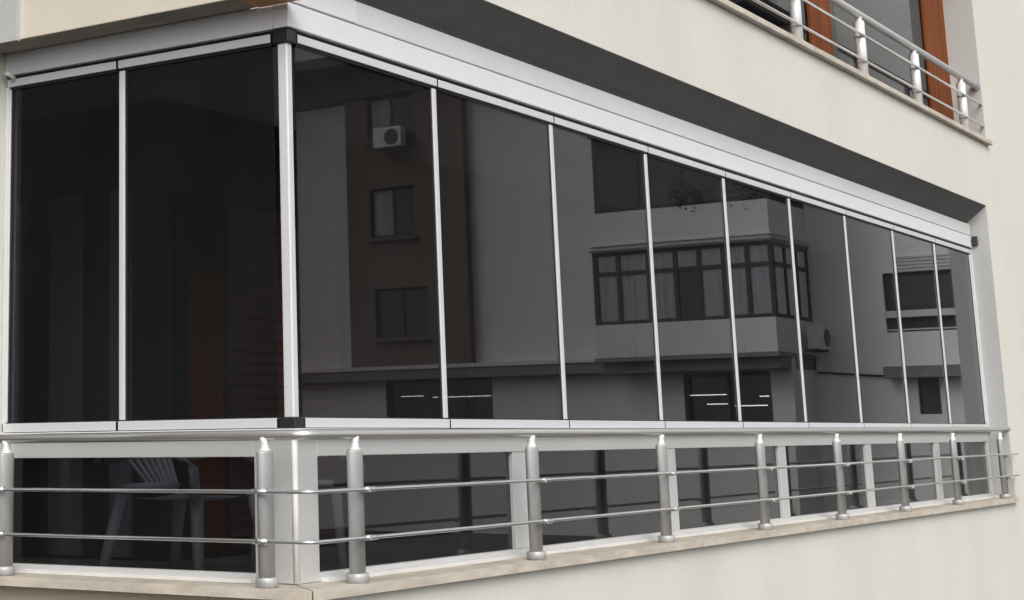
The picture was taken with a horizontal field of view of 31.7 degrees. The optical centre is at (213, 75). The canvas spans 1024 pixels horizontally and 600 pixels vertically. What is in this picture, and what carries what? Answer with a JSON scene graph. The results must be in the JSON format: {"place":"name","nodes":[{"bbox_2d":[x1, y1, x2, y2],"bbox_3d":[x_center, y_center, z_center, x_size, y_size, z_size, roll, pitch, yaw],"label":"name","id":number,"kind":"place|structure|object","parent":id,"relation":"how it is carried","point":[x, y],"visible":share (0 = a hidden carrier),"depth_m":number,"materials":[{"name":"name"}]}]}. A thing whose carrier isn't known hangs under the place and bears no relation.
{"place":"outdoors","nodes":[
{"label":"outdoors","id":0,"kind":"place"},
{"label":"ground","id":1,"kind":"structure","parent":0,"visible":0},
{"bbox_2d":[0,0,1023,599],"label":"apartment building","id":2,"kind":"structure","parent":1,"relation":"on","point":[206,324],"depth_m":13.23,"materials":[{"name":"concrete"}]},
{"bbox_2d":[0,0,989,433],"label":"glazing frame","id":3,"kind":"object","parent":2,"relation":"attached to","point":[354,26],"visible":0.7,"depth_m":9.79,"materials":[{"name":"silver metal"}]},
{"bbox_2d":[2,61,119,432],"bbox_3d":[-0.816,0.920,9.400,0.796,1.932,0.036,-9,-15,35],"label":"glass panel","id":4,"kind":"object","parent":3,"relation":"attached to","point":[59,77],"visible":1,"depth_m":9.52,"materials":[{"name":"silver metal"}]},
{"bbox_2d":[117,34,279,430],"bbox_3d":[-0.093,0.803,8.880,0.993,1.932,0.036,-9,-15,35],"label":"glass panel","id":5,"kind":"object","parent":3,"relation":"attached to","point":[125,67],"visible":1,"depth_m":9.05,"materials":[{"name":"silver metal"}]},
{"bbox_2d":[293,34,449,427],"bbox_3d":[0.838,0.853,9.166,0.036,1.932,1.428,-9,-15,35],"label":"glass panel","id":6,"kind":"object","parent":3,"relation":"attached to","point":[351,58],"visible":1,"depth_m":9.53,"materials":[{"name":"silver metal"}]},
{"bbox_2d":[435,79,569,427],"bbox_3d":[1.706,1.086,10.321,0.036,1.932,1.491,-9,-15,35],"label":"glass panel","id":7,"kind":"object","parent":3,"relation":"attached to","point":[494,103],"visible":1,"depth_m":10.72,"materials":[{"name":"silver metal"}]},
{"bbox_2d":[552,117,664,427],"bbox_3d":[2.593,1.324,11.500,0.036,1.932,1.491,-9,-15,35],"label":"glass panel","id":8,"kind":"object","parent":3,"relation":"attached to","point":[587,132],"visible":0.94,"depth_m":11.91,"materials":[{"name":"silver metal"}]},
{"bbox_2d":[646,147,743,427],"bbox_3d":[3.480,1.562,12.680,0.036,1.932,1.491,-9,-15,35],"label":"glass panel","id":9,"kind":"object","parent":3,"relation":"attached to","point":[685,163],"visible":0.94,"depth_m":13.10,"materials":[{"name":"silver metal"}]},
{"bbox_2d":[724,172,808,427],"bbox_3d":[4.366,1.800,13.860,0.036,1.932,1.491,-9,-15,35],"label":"glass panel","id":10,"kind":"object","parent":3,"relation":"attached to","point":[753,184],"visible":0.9,"depth_m":14.29,"materials":[{"name":"silver metal"}]},
{"bbox_2d":[789,192,863,426],"bbox_3d":[5.253,2.038,15.040,0.036,1.932,1.491,-9,-15,35],"label":"glass panel","id":11,"kind":"object","parent":3,"relation":"attached to","point":[818,205],"visible":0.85,"depth_m":15.49,"materials":[{"name":"silver metal"}]},
{"bbox_2d":[845,210,911,426],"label":"glass panel","id":12,"kind":"object","parent":3,"relation":"attached to","point":[869,221],"visible":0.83,"depth_m":16.68,"materials":[{"name":"silver metal"}]},
{"bbox_2d":[892,225,952,426],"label":"glass panel","id":13,"kind":"object","parent":3,"relation":"attached to","point":[912,234],"visible":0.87,"depth_m":17.86,"materials":[{"name":"silver metal"}]},
{"bbox_2d":[934,239,987,426],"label":"glass panel","id":14,"kind":"object","parent":3,"relation":"attached to","point":[947,245],"visible":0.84,"depth_m":19.01,"materials":[{"name":"silver metal"}]},
{"bbox_2d":[10,432,998,584],"bbox_3d":[3.622,3.227,14.078,1.930,0.682,13.490,-9,-15,35],"label":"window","id":15,"kind":"structure","parent":2,"relation":"attached to","point":[320,464],"depth_m":9.29,"materials":[{"name":"grey metal"}]},
{"bbox_2d":[0,427,1019,587],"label":"balcony railing","id":16,"kind":"object","parent":2,"relation":"on","point":[265,492],"visible":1,"depth_m":9.08,"materials":[{"name":"metal"}]},
{"bbox_2d":[459,232,574,418],"bbox_3d":[2.525,2.215,14.428,0.038,1.700,1.900,-9,-15,35],"label":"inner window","id":17,"kind":"structure","parent":2,"relation":"in","point":[509,322],"depth_m":14.30,"materials":[{"name":"glass"}]},
{"bbox_2d":[624,262,712,420],"bbox_3d":[4.424,2.724,16.954,0.038,1.700,1.900,-9,-15,35],"label":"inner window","id":18,"kind":"structure","parent":2,"relation":"in","point":[680,299],"depth_m":16.93,"materials":[{"name":"glass"}]},
{"bbox_2d":[736,283,801,421],"bbox_3d":[6.144,3.185,19.242,0.038,1.700,1.900,-9,-15,35],"label":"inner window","id":19,"kind":"structure","parent":2,"relation":"in","point":[767,334],"depth_m":19.10,"materials":[{"name":"glass"}]},
{"bbox_2d":[752,0,984,128],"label":"railing","id":20,"kind":"object","parent":2,"relation":"on","point":[797,26],"visible":0.88,"depth_m":17.00,"materials":[{"name":"grey metal"}]}
]}

